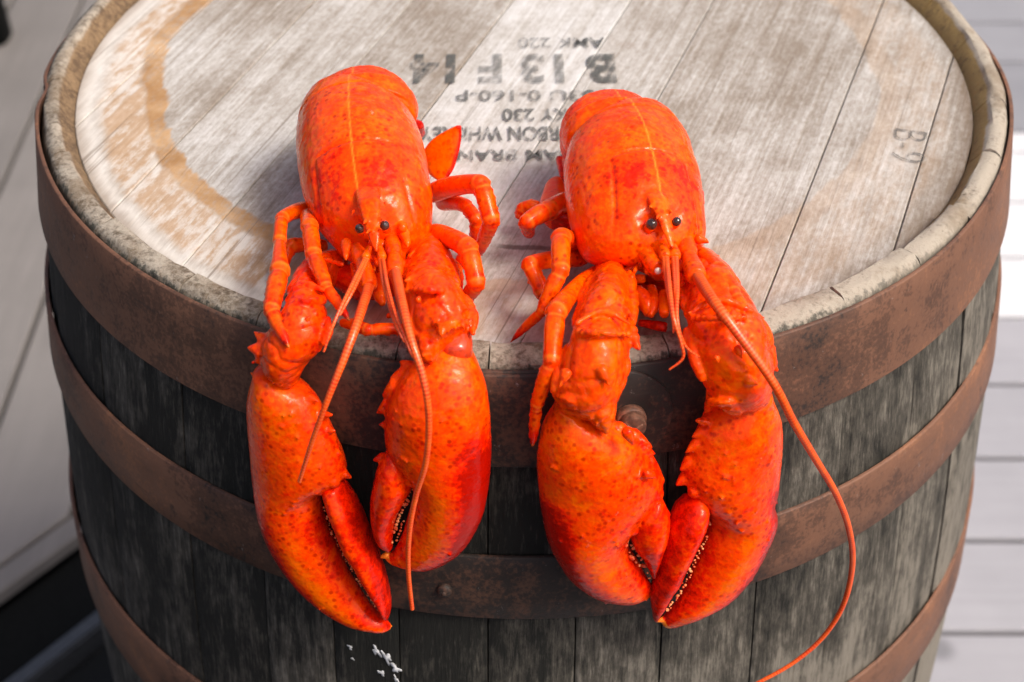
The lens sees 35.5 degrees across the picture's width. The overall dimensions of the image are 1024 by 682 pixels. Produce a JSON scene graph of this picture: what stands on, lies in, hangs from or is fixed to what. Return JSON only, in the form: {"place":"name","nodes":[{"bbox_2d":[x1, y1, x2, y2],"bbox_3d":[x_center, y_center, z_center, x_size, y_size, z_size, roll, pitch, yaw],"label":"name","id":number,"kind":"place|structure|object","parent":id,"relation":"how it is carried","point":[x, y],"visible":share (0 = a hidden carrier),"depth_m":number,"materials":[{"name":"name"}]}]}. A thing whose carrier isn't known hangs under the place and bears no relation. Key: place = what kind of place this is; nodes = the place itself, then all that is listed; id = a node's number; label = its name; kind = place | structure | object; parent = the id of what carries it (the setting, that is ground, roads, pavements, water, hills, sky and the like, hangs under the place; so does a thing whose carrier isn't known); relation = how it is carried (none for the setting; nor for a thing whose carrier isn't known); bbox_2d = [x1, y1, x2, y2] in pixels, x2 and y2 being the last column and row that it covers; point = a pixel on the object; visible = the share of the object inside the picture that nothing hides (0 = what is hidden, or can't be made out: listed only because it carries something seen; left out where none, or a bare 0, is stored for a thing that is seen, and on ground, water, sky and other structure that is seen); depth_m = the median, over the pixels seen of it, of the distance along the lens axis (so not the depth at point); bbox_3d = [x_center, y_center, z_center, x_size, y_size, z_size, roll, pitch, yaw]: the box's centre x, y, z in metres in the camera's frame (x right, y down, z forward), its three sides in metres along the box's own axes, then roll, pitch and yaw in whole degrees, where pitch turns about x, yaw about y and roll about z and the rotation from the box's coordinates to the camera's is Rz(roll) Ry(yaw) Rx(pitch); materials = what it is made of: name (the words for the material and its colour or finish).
{"place":"outdoors","nodes":[
{"label":"outdoors","id":0,"kind":"place"},
{"bbox_2d":[0,547,79,612],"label":"ground","id":1,"kind":"structure","parent":0,"point":[34,583],"depth_m":1.88,"materials":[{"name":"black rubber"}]},
{"bbox_2d":[0,554,96,681],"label":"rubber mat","id":2,"kind":"object","parent":1,"relation":"on","point":[45,614],"depth_m":1.80,"materials":[{"name":"black rubber"}]},
{"bbox_2d":[5,610,104,681],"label":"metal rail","id":3,"kind":"object","parent":1,"relation":"on","point":[70,652],"depth_m":1.75,"materials":[{"name":"grey metal"}]},
{"bbox_2d":[61,647,113,681],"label":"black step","id":4,"kind":"object","parent":1,"relation":"on","point":[95,668],"depth_m":1.75,"materials":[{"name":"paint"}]},
{"bbox_2d":[0,0,1023,681],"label":"deck","id":5,"kind":"structure","parent":1,"relation":"on","point":[982,636],"depth_m":2.03,"materials":[{"name":"wood"}]},
{"bbox_2d":[0,0,11,44],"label":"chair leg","id":6,"kind":"object","parent":5,"relation":"on","point":[5,31],"visible":1,"depth_m":2.73,"materials":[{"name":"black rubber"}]},
{"bbox_2d":[35,0,1013,681],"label":"barrel","id":7,"kind":"object","parent":5,"relation":"on","point":[853,160],"visible":0.75,"depth_m":0.88,"materials":[{"name":"brown wood"}]},
{"bbox_2d":[246,65,499,632],"bbox_3d":[-0.067,-0.003,0.832,0.122,0.221,0.255,0,40,0],"label":"lobster","id":8,"kind":"object","parent":7,"relation":"on","point":[367,163],"visible":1,"depth_m":0.76},
{"bbox_2d":[510,89,855,681],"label":"lobster","id":9,"kind":"object","parent":7,"relation":"on","point":[620,204],"visible":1,"depth_m":0.76}
]}

